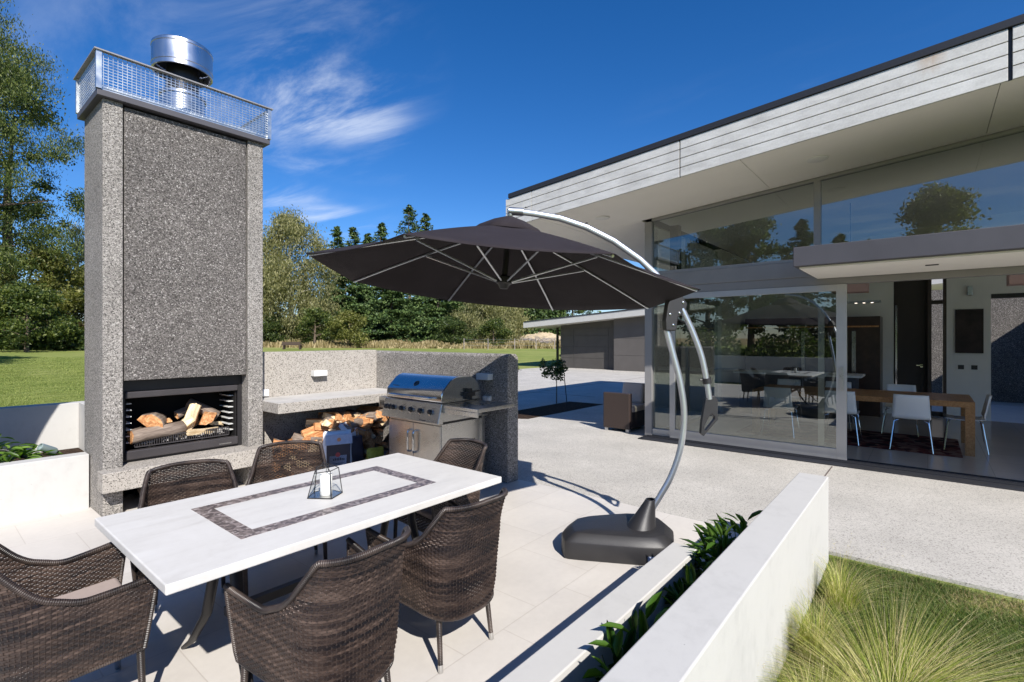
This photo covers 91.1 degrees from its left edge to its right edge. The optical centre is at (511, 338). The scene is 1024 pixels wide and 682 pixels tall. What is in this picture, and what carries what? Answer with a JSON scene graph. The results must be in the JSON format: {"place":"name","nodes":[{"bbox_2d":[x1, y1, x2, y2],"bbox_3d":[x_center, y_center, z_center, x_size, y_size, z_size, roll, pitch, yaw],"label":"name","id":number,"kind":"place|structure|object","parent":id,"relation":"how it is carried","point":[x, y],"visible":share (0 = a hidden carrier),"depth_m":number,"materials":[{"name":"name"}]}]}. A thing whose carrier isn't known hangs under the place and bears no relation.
{"place":"outdoors","nodes":[
{"label":"outdoors","id":0,"kind":"place"},
{"bbox_2d":[0,356,84,406],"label":"lawn grass","id":1,"kind":"structure","parent":0,"point":[7,382],"depth_m":18.87,"materials":[{"name":"plant"}]},
{"bbox_2d":[0,476,738,681],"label":"patio","id":2,"kind":"structure","parent":0,"point":[546,591],"depth_m":3.14,"materials":[{"name":"concrete"}]},
{"bbox_2d":[0,452,88,525],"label":"planter wall","id":3,"kind":"structure","parent":2,"relation":"on","point":[35,488],"depth_m":4.50,"materials":[{"name":"white concrete"}]},
{"bbox_2d":[0,542,157,681],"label":"wicker chair","id":4,"kind":"object","parent":2,"relation":"on","point":[108,615],"visible":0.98,"depth_m":2.00,"materials":[{"name":"brown wicker"}]},
{"bbox_2d":[73,34,272,516],"bbox_3d":[-3.423,-0.715,5.200,0.965,4.630,1.550,0,0,40],"label":"outdoor fireplace","id":5,"kind":"object","parent":2,"relation":"on","point":[173,248],"visible":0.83,"depth_m":4.91,"materials":[{"name":"grey"}]},
{"bbox_2d":[127,420,186,444],"bbox_3d":[-3.513,0.932,4.981,0.144,0.141,0.475,0,4,34],"label":"firewood log","id":6,"kind":"object","parent":5,"relation":"in","point":[145,434],"visible":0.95,"depth_m":4.91,"materials":[{"name":"brown wood"}]},
{"bbox_2d":[137,411,167,427],"bbox_3d":[-3.585,0.817,5.036,0.246,0.143,0.230,27,-10,-20],"label":"firewood log","id":7,"kind":"object","parent":6,"relation":"on","point":[152,418],"visible":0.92,"depth_m":4.95,"materials":[{"name":"brown wood"}]},
{"bbox_2d":[176,403,201,438],"bbox_3d":[-3.374,0.857,5.238,0.107,0.374,0.125,-2,-23,32],"label":"firewood log","id":8,"kind":"object","parent":5,"relation":"in","point":[193,410],"visible":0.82,"depth_m":5.23,"materials":[{"name":"brown wood"}]},
{"bbox_2d":[186,427,217,435],"bbox_3d":[-3.240,0.972,5.265,0.081,0.068,0.314,-22,-13,25],"label":"firewood log","id":9,"kind":"object","parent":5,"relation":"in","point":[194,432],"visible":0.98,"depth_m":5.21,"materials":[{"name":"brown wood"}]},
{"bbox_2d":[209,421,223,425],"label":"firewood log","id":10,"kind":"object","parent":5,"relation":"in","point":[215,423],"visible":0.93,"depth_m":5.48,"materials":[{"name":"brown wood"}]},
{"bbox_2d":[199,412,216,424],"bbox_3d":[-3.251,0.851,5.379,0.162,0.126,0.256,0,0,-26],"label":"firewood log","id":11,"kind":"object","parent":10,"relation":"on","point":[207,418],"visible":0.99,"depth_m":5.28,"materials":[{"name":"brown wood"}]},
{"bbox_2d":[185,398,220,419],"bbox_3d":[-3.348,0.770,5.443,0.334,0.115,0.116,34,-16,-26],"label":"firewood log","id":12,"kind":"object","parent":11,"relation":"on","point":[205,408],"visible":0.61,"depth_m":5.41,"materials":[{"name":"brown wood"}]},
{"bbox_2d":[130,459,247,617],"bbox_3d":[-1.872,1.187,2.943,0.598,0.827,0.624,0,0,-37],"label":"wicker chair","id":13,"kind":"object","parent":2,"relation":"on","point":[146,493],"visible":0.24,"depth_m":3.13,"materials":[{"name":"brown wicker"}]},
{"bbox_2d":[246,440,327,559],"bbox_3d":[-1.567,1.187,3.528,0.598,0.827,0.624,0,0,-21],"label":"wicker chair","id":14,"kind":"object","parent":2,"relation":"on","point":[319,459],"visible":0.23,"depth_m":3.74,"materials":[{"name":"brown wicker"}]},
{"bbox_2d":[95,453,500,681],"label":"stone table","id":15,"kind":"object","parent":2,"relation":"on","point":[172,547],"visible":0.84,"depth_m":2.42,"materials":[{"name":"stone"}]},
{"bbox_2d":[307,462,342,498],"bbox_3d":[-1.012,0.762,2.740,0.161,0.175,0.172,0,0,4],"label":"glass lantern","id":16,"kind":"object","parent":15,"relation":"on","point":[316,494],"visible":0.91,"depth_m":2.71,"materials":[{"name":"glass"}]},
{"bbox_2d":[320,468,331,495],"bbox_3d":[-1.007,0.775,2.723,0.064,0.140,0.064,0,0,40],"label":"candle","id":17,"kind":"object","parent":16,"relation":"in","point":[325,488],"visible":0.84,"depth_m":2.70,"materials":[{"name":"white wax"}]},
{"bbox_2d":[223,525,410,681],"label":"wicker chair","id":18,"kind":"object","parent":2,"relation":"on","point":[319,630],"visible":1,"depth_m":1.88,"materials":[{"name":"brown wicker"}]},
{"bbox_2d":[263,350,386,472],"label":"bench wall","id":19,"kind":"structure","parent":2,"relation":"on","point":[296,398],"depth_m":6.19,"materials":[{"name":"concrete"}]},
{"bbox_2d":[323,429,351,467],"bbox_3d":[-1.976,1.320,5.691,0.318,0.560,0.205,0,0,-28],"label":"charcoal bag","id":20,"kind":"object","parent":2,"relation":"on","point":[337,444],"visible":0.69,"depth_m":5.62,"materials":[{"name":"blue"}]},
{"bbox_2d":[351,435,363,462],"bbox_3d":[-1.872,1.375,5.924,0.254,0.450,0.176,0,0,-42],"label":"charcoal bag","id":21,"kind":"object","parent":2,"relation":"on","point":[357,449],"visible":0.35,"depth_m":5.90,"materials":[{"name":"paper"}]},
{"bbox_2d":[366,446,383,459],"bbox_3d":[-1.617,1.445,5.957,0.232,0.310,0.143,0,0,-40],"label":"kindling bag","id":22,"kind":"object","parent":2,"relation":"on","point":[375,452],"visible":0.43,"depth_m":5.93,"materials":[{"name":"green"}]},
{"bbox_2d":[365,487,507,673],"bbox_3d":[-0.335,1.187,2.632,0.624,0.827,0.598,0,0,41],"label":"wicker chair","id":23,"kind":"object","parent":2,"relation":"on","point":[451,561],"visible":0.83,"depth_m":2.41,"materials":[{"name":"brown"}]},
{"bbox_2d":[393,438,487,538],"bbox_3d":[-0.492,1.187,3.637,0.624,0.827,0.598,0,0,-44],"label":"wicker chair","id":24,"kind":"object","parent":2,"relation":"on","point":[427,516],"visible":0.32,"depth_m":3.75,"materials":[{"name":"brown wicker"}]},
{"bbox_2d":[379,372,513,472],"bbox_3d":[-0.763,1.000,5.518,1.630,1.200,0.749,0,0,40],"label":"barbecue","id":25,"kind":"object","parent":2,"relation":"on","point":[430,415],"visible":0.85,"depth_m":5.32,"materials":[{"name":"silver metal"}]},
{"bbox_2d":[389,418,413,455],"bbox_3d":[-1.231,1.200,5.503,0.417,0.600,0.068,0,0,40],"label":"door","id":26,"kind":"structure","parent":25,"relation":"in","point":[400,431],"depth_m":5.52,"materials":[{"name":"silver metal"}]},
{"bbox_2d":[412,422,440,460],"bbox_3d":[-0.906,1.200,5.233,0.417,0.600,0.068,0,0,40],"label":"door","id":27,"kind":"structure","parent":25,"relation":"in","point":[426,439],"depth_m":5.24,"materials":[{"name":"silver metal"}]},
{"bbox_2d":[377,350,517,482],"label":"side wall","id":28,"kind":"structure","parent":2,"relation":"on","point":[501,442],"depth_m":5.71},
{"bbox_2d":[476,373,492,380],"bbox_3d":[-0.311,0.436,5.695,0.180,0.073,0.089,0,0,40],"label":"wall light","id":29,"kind":"object","parent":28,"relation":"attached to","point":[484,376],"visible":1,"depth_m":5.65,"materials":[{"name":"grey"}]},
{"bbox_2d":[306,207,717,564],"bbox_3d":[-0.061,0.303,3.764,2.609,2.593,2.601,0,0,40],"label":"cantilever parasol","id":30,"kind":"object","parent":2,"relation":"on","point":[509,260],"visible":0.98,"depth_m":3.78,"materials":[{"name":"fabric"}]},
{"bbox_2d":[499,542,696,681],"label":"planter kerb","id":31,"kind":"structure","parent":2,"relation":"on","point":[566,654],"depth_m":2.25,"materials":[{"name":"white concrete"}]},
{"bbox_2d":[263,338,560,348],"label":"rough grass","id":32,"kind":"structure","parent":0,"point":[433,344],"depth_m":54.55,"materials":[{"name":"plant"}]},
{"bbox_2d":[0,347,1023,681],"bbox_3d":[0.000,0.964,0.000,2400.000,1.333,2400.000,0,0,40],"label":"lawn","id":33,"kind":"structure","parent":0,"point":[530,357],"depth_m":23.06,"materials":[{"name":"plant"}]},
{"bbox_2d":[0,0,84,338],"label":"broadleaf tree","id":34,"kind":"object","parent":33,"relation":"on","point":[17,73],"visible":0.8,"depth_m":44.18,"materials":[{"name":"green plant"}]},
{"bbox_2d":[0,280,84,351],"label":"shrub","id":35,"kind":"object","parent":33,"relation":"on","point":[26,302],"visible":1,"depth_m":39.58,"materials":[{"name":"green plant"}]},
{"bbox_2d":[0,57,84,317],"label":"broadleaf tree","id":36,"kind":"object","parent":33,"relation":"on","point":[7,197],"visible":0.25,"depth_m":50.02,"materials":[{"name":"green plant"}]},
{"bbox_2d":[0,241,84,328],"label":"broadleaf tree","id":37,"kind":"object","parent":33,"relation":"on","point":[76,277],"visible":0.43,"depth_m":45.89,"materials":[{"name":"green plant"}]},
{"bbox_2d":[0,320,84,350],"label":"hedge","id":38,"kind":"object","parent":33,"relation":"on","point":[76,344],"visible":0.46,"depth_m":42.95,"materials":[{"name":"green plant"}]},
{"bbox_2d":[42,221,84,321],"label":"broadleaf tree","id":39,"kind":"object","parent":33,"relation":"on","point":[82,258],"visible":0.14,"depth_m":65.51,"materials":[{"name":"green plant"}]},
{"bbox_2d":[5,448,123,495],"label":"planter soil","id":40,"kind":"structure","parent":33,"relation":"on","point":[71,451],"depth_m":6.16,"materials":[{"name":"soil"}]},
{"bbox_2d":[0,434,62,462],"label":"broadleaf plant","id":41,"kind":"object","parent":40,"relation":"on","point":[18,450],"visible":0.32,"depth_m":4.70,"materials":[{"name":"green plant"}]},
{"bbox_2d":[37,443,57,455],"bbox_3d":[-4.471,1.181,4.843,0.072,0.359,0.163,0,0,20],"label":"garden spotlight","id":42,"kind":"object","parent":40,"relation":"on","point":[44,447],"visible":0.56,"depth_m":4.81,"materials":[{"name":"grey"}]},
{"bbox_2d":[0,401,129,495],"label":"planter wall","id":43,"kind":"structure","parent":33,"relation":"on","point":[60,426],"depth_m":6.22,"materials":[{"name":"white concrete"}]},
{"bbox_2d":[47,304,84,329],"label":"broadleaf tree","id":44,"kind":"object","parent":33,"relation":"on","point":[81,324],"visible":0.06,"depth_m":47.87,"materials":[{"name":"green plant"}]},
{"bbox_2d":[263,313,298,341],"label":"shrub","id":45,"kind":"object","parent":33,"relation":"on","point":[271,335],"visible":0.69,"depth_m":58.61,"materials":[{"name":"green plant"}]},
{"bbox_2d":[263,205,347,341],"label":"broadleaf tree","id":46,"kind":"object","parent":33,"relation":"on","point":[286,266],"visible":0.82,"depth_m":60.49,"materials":[{"name":"green plant"}]},
{"bbox_2d":[294,305,335,343],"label":"broadleaf tree","id":47,"kind":"object","parent":33,"relation":"on","point":[313,317],"visible":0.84,"depth_m":55.58,"materials":[{"name":"green plant"}]},
{"bbox_2d":[319,226,352,293],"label":"conifer tree","id":48,"kind":"object","parent":33,"relation":"on","point":[336,233],"visible":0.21,"depth_m":83.71,"materials":[{"name":"green plant"}]},
{"bbox_2d":[323,309,370,346],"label":"shrub","id":49,"kind":"object","parent":33,"relation":"on","point":[355,335],"visible":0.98,"depth_m":54.22,"materials":[{"name":"green plant"}]},
{"bbox_2d":[324,274,385,340],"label":"conifer tree","id":50,"kind":"object","parent":33,"relation":"on","point":[345,300],"visible":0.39,"depth_m":72.93,"materials":[{"name":"green plant"}]},
{"bbox_2d":[333,227,377,297],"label":"conifer tree","id":51,"kind":"object","parent":33,"relation":"on","point":[354,236],"visible":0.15,"depth_m":85.58,"materials":[{"name":"green plant"}]},
{"bbox_2d":[369,222,389,298],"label":"conifer tree","id":52,"kind":"object","parent":33,"relation":"on","point":[382,232],"visible":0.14,"depth_m":85.71,"materials":[{"name":"green plant"}]},
{"bbox_2d":[355,286,432,342],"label":"conifer tree","id":53,"kind":"object","parent":33,"relation":"on","point":[397,312],"visible":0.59,"depth_m":66.36,"materials":[{"name":"green plant"}]},
{"bbox_2d":[394,204,421,333],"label":"conifer tree","id":54,"kind":"object","parent":33,"relation":"on","point":[410,218],"visible":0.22,"depth_m":87.92,"materials":[{"name":"green plant"}]},
{"bbox_2d":[411,213,433,294],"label":"conifer tree","id":55,"kind":"object","parent":33,"relation":"on","point":[426,218],"visible":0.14,"depth_m":91.76,"materials":[{"name":"green plant"}]},
{"bbox_2d":[298,284,566,340],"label":"hedge","id":56,"kind":"object","parent":33,"relation":"on","point":[538,314],"visible":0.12,"depth_m":77.00,"materials":[{"name":"green plant"}]},
{"bbox_2d":[407,296,474,341],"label":"conifer tree","id":57,"kind":"object","parent":33,"relation":"on","point":[435,313],"visible":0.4,"depth_m":66.66,"materials":[{"name":"green plant"}]},
{"bbox_2d":[431,314,479,344],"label":"shrub","id":58,"kind":"object","parent":33,"relation":"on","point":[448,328],"visible":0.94,"depth_m":59.35,"materials":[{"name":"green plant"}]},
{"bbox_2d":[445,303,524,341],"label":"broadleaf tree","id":59,"kind":"object","parent":33,"relation":"on","point":[478,312],"visible":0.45,"depth_m":65.28,"materials":[{"name":"green plant"}]},
{"bbox_2d":[473,318,514,344],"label":"shrub","id":60,"kind":"object","parent":33,"relation":"on","point":[494,324],"visible":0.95,"depth_m":57.77,"materials":[{"name":"green plant"}]},
{"bbox_2d":[483,306,535,341],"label":"broadleaf tree","id":61,"kind":"object","parent":33,"relation":"on","point":[515,314],"visible":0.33,"depth_m":72.61,"materials":[{"name":"green plant"}]},
{"bbox_2d":[599,473,828,681],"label":"garden wall","id":62,"kind":"structure","parent":33,"relation":"on","point":[722,617],"depth_m":2.13,"materials":[{"name":"white concrete"}]},
{"bbox_2d":[523,279,942,374],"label":"garage","id":63,"kind":"structure","parent":33,"relation":"on","point":[611,340],"depth_m":24.68,"materials":[{"name":"white concrete"}]},
{"bbox_2d":[561,320,613,369],"bbox_3d":[4.036,0.324,26.576,3.460,2.553,0.100,0,0,40],"label":"garage door","id":64,"kind":"structure","parent":63,"relation":"in","point":[587,352],"depth_m":26.47,"materials":[{"name":"metal"}]},
{"bbox_2d":[763,643,869,681],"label":"tussock grass","id":65,"kind":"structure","parent":33,"relation":"on","point":[803,679],"depth_m":2.19,"materials":[{"name":"plant"}]},
{"bbox_2d":[780,578,878,679],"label":"tussock grass","id":66,"kind":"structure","parent":33,"relation":"on","point":[807,635],"depth_m":2.51,"materials":[{"name":"plant"}]},
{"bbox_2d":[653,555,1023,681],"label":"tussock grass","id":67,"kind":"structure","parent":33,"relation":"on","point":[889,674],"depth_m":2.31,"materials":[{"name":"plant"}]},
{"bbox_2d":[811,533,939,613],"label":"tussock grass","id":68,"kind":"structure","parent":33,"relation":"on","point":[839,593],"depth_m":3.06,"materials":[{"name":"plant"}]},
{"bbox_2d":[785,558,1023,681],"bbox_3d":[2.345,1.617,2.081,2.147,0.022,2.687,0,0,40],"label":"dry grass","id":69,"kind":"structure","parent":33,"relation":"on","point":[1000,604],"depth_m":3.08,"materials":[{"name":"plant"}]},
{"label":"planter soil","id":70,"kind":"structure","parent":33,"relation":"on","visible":0},
{"bbox_2d":[582,620,636,681],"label":"planter plant","id":71,"kind":"object","parent":70,"relation":"on","point":[615,643],"visible":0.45,"depth_m":2.10,"materials":[{"name":"green plant"}]},
{"bbox_2d":[599,591,668,666],"bbox_3d":[0.570,1.361,2.212,0.420,0.381,0.457,0,0,-3],"label":"planter plant","id":72,"kind":"object","parent":70,"relation":"on","point":[641,622],"visible":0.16,"depth_m":2.27,"materials":[{"name":"green plant"}]},
{"bbox_2d":[660,566,694,611],"bbox_3d":[0.934,1.380,2.601,0.408,0.343,0.384,0,0,2],"label":"planter plant","id":73,"kind":"object","parent":70,"relation":"on","point":[677,593],"visible":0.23,"depth_m":2.69,"materials":[{"name":"green plant"}]},
{"bbox_2d":[681,560,713,585],"bbox_3d":[1.018,1.364,2.717,0.438,0.380,0.455,0,0,-2],"label":"planter plant","id":74,"kind":"object","parent":70,"relation":"on","point":[692,568],"visible":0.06,"depth_m":2.83,"materials":[{"name":"green plant"}]},
{"bbox_2d":[679,521,735,580],"bbox_3d":[1.259,1.306,2.969,0.561,0.491,0.537,0,0,40],"label":"planter plant","id":75,"kind":"object","parent":70,"relation":"on","point":[715,547],"visible":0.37,"depth_m":3.03,"materials":[{"name":"green plant"}]},
{"bbox_2d":[692,510,762,568],"bbox_3d":[1.486,1.321,3.244,0.628,0.462,0.577,0,0,-22],"label":"planter plant","id":76,"kind":"object","parent":70,"relation":"on","point":[736,527],"visible":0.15,"depth_m":3.30,"materials":[{"name":"green plant"}]},
{"bbox_2d":[0,0,1023,320],"label":"sky","id":77,"kind":"structure","parent":0,"point":[446,110],"materials":[{"name":"blue"}]},
{"bbox_2d":[511,329,560,341],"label":"dry slope","id":78,"kind":"structure","parent":0,"point":[540,334],"depth_m":76.20,"materials":[{"name":"plant"}]},
{"bbox_2d":[518,366,1023,599],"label":"pavement","id":79,"kind":"structure","parent":0,"point":[968,535],"depth_m":5.37,"materials":[{"name":"concrete"}]},
{"bbox_2d":[518,401,602,418],"bbox_3d":[0.765,1.608,11.177,0.930,0.024,3.400,0,0,40],"label":"planting bed","id":80,"kind":"object","parent":79,"relation":"on","point":[534,412],"visible":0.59,"depth_m":11.27,"materials":[{"name":"soil"}]},
{"bbox_2d":[538,355,567,403],"bbox_3d":[1.007,0.988,12.371,0.712,1.227,1.059,0,0,-5],"label":"young tree","id":81,"kind":"object","parent":80,"relation":"on","point":[558,370],"visible":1,"depth_m":12.22,"materials":[{"name":"green plant"}]},
{"bbox_2d":[603,382,644,432],"bbox_3d":[2.070,1.206,8.982,0.500,0.789,0.880,0,0,40],"label":"wicker armchair","id":82,"kind":"object","parent":79,"relation":"on","point":[625,409],"visible":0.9,"depth_m":8.70,"materials":[{"name":"wicker"}]},
{"bbox_2d":[506,14,1023,491],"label":"house","id":83,"kind":"structure","parent":79,"relation":"on","point":[915,159],"depth_m":6.97,"materials":[{"name":"paint"}]},
{"bbox_2d":[652,428,669,436],"bbox_3d":[2.442,0.435,8.058,0.370,2.270,0.090,0,0,40],"label":"side window frame","id":84,"kind":"structure","parent":83,"relation":"in","point":[655,431],"depth_m":8.05,"materials":[{"name":"metal"}]},
{"bbox_2d":[661,238,718,429],"bbox_3d":[3.359,-0.145,9.551,0.080,3.490,3.400,0,0,40],"label":"end window frame","id":85,"kind":"structure","parent":83,"relation":"in","point":[687,240],"depth_m":9.49,"materials":[{"name":"metal"}]},
{"bbox_2d":[670,284,846,459],"bbox_3d":[3.393,0.433,7.193,2.340,2.265,0.080,0,0,40],"label":"sliding door","id":86,"kind":"structure","parent":83,"relation":"in","point":[840,452],"depth_m":6.73,"materials":[{"name":"metal"}]},
{"bbox_2d":[775,379,802,424],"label":"white chair","id":87,"kind":"object","parent":83,"relation":"on","point":[788,382],"visible":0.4,"depth_m":9.60,"materials":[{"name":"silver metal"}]},
{"bbox_2d":[745,316,882,416],"bbox_3d":[6.665,0.569,11.225,2.560,2.038,0.765,0,0,40],"label":"kitchen cabinet","id":88,"kind":"object","parent":83,"relation":"on","point":[784,344],"visible":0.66,"depth_m":10.88,"materials":[{"name":"silver metal"}]},
{"bbox_2d":[645,126,1023,434],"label":"window frame","id":89,"kind":"structure","parent":83,"relation":"in","point":[649,226],"depth_m":7.23,"materials":[{"name":"metal"}]},
{"bbox_2d":[825,381,853,429],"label":"white chair","id":90,"kind":"object","parent":83,"relation":"on","point":[832,384],"visible":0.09,"depth_m":9.16,"materials":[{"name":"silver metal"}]},
{"bbox_2d":[736,420,962,457],"bbox_3d":[5.375,1.583,8.175,2.860,0.010,1.550,0,0,40],"label":"rug","id":91,"kind":"object","parent":83,"relation":"on","point":[902,442],"visible":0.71,"depth_m":7.92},
{"bbox_2d":[761,387,799,437],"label":"white chair","id":92,"kind":"object","parent":91,"relation":"on","point":[777,398],"visible":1,"depth_m":8.06,"materials":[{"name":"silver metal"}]},
{"bbox_2d":[825,390,861,445],"bbox_3d":[5.040,1.181,7.692,0.487,0.791,0.518,0,0,40],"label":"white chair","id":93,"kind":"object","parent":91,"relation":"on","point":[830,401],"visible":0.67,"depth_m":7.56,"materials":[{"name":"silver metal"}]},
{"bbox_2d":[752,384,974,456],"bbox_3d":[5.521,1.230,8.086,2.780,0.740,1.200,0,0,40],"label":"dining table","id":94,"kind":"object","parent":91,"relation":"on","point":[965,403],"visible":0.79,"depth_m":7.64,"materials":[{"name":"brown wood"}]},
{"bbox_2d":[889,394,933,453],"bbox_3d":[5.687,1.181,7.157,0.487,0.791,0.518,0,0,40],"label":"white chair","id":95,"kind":"object","parent":91,"relation":"on","point":[914,407],"visible":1,"depth_m":6.99,"materials":[{"name":"white plastic"}]},
{"bbox_2d":[831,203,868,293],"bbox_3d":[5.499,-1.490,8.169,0.480,1.500,0.320,0,0,40],"label":"pendant lamp","id":96,"kind":"object","parent":83,"relation":"hanging from","point":[858,288],"visible":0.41,"depth_m":8.02,"materials":[{"name":"grey"}]},
{"bbox_2d":[881,384,918,436],"bbox_3d":[6.475,1.181,8.376,0.487,0.791,0.518,0,0,40],"label":"white chair","id":97,"kind":"object","parent":83,"relation":"on","point":[899,387],"visible":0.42,"depth_m":8.53,"materials":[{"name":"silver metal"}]},
{"bbox_2d":[894,280,927,392],"bbox_3d":[8.361,0.170,10.545,0.559,2.860,0.110,0,0,40],"label":"entry door","id":98,"kind":"structure","parent":83,"relation":"in","point":[910,297],"depth_m":10.53,"materials":[{"name":"grey"}]},
{"bbox_2d":[943,394,991,454],"bbox_3d":[6.483,1.191,7.161,0.518,0.791,0.487,0,0,40],"label":"white chair","id":99,"kind":"object","parent":83,"relation":"on","point":[986,405],"visible":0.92,"depth_m":7.14,"materials":[{"name":"silver metal"}]},
{"bbox_2d":[955,309,983,352],"bbox_3d":[8.946,-0.140,9.833,0.410,0.860,0.038,0,0,40],"label":"picture","id":100,"kind":"object","parent":83,"relation":"attached to","point":[969,330],"visible":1,"depth_m":9.82,"materials":[{"name":"fabric"}]},
{"bbox_2d":[1006,274,1023,285],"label":"pendant lamp","id":101,"kind":"object","parent":83,"relation":"hanging from","point":[1014,280],"visible":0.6,"depth_m":6.85,"materials":[{"name":"pink"}]},
{"bbox_2d":[932,289,1023,402],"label":"courtyard wall","id":102,"kind":"structure","parent":79,"relation":"on","point":[1007,349],"depth_m":12.64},
{"bbox_2d":[734,369,864,422],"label":"kitchen island","id":103,"kind":"structure","parent":0,"point":[749,380],"depth_m":10.16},
{"bbox_2d":[778,556,1023,681],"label":"lawn grass","id":104,"kind":"structure","parent":0,"point":[1001,627],"depth_m":2.88,"materials":[{"name":"plant"}]},
{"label":"firewood log","id":105,"kind":"object","parent":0,"visible":0},
{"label":"firewood log","id":106,"kind":"object","parent":105,"relation":"on","visible":0},
{"bbox_2d":[346,418,362,427],"bbox_3d":[-1.922,1.050,6.221,0.116,0.123,0.374,-13,-2,18],"label":"firewood log","id":107,"kind":"object","parent":106,"relation":"on","point":[357,422],"visible":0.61,"depth_m":6.13,"materials":[{"name":"brown wood"}]},
{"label":"firewood log","id":108,"kind":"object","parent":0,"visible":0},
{"bbox_2d":[302,437,322,441],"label":"firewood log","id":109,"kind":"object","parent":108,"relation":"on","point":[314,438],"visible":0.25,"depth_m":5.66,"materials":[{"name":"brown wood"}]},
{"bbox_2d":[301,426,322,437],"bbox_3d":[-2.250,1.080,5.845,0.387,0.170,0.096,-19,-3,-44],"label":"firewood log","id":110,"kind":"object","parent":109,"relation":"on","point":[308,432],"visible":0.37,"depth_m":5.75,"materials":[{"name":"brown wood"}]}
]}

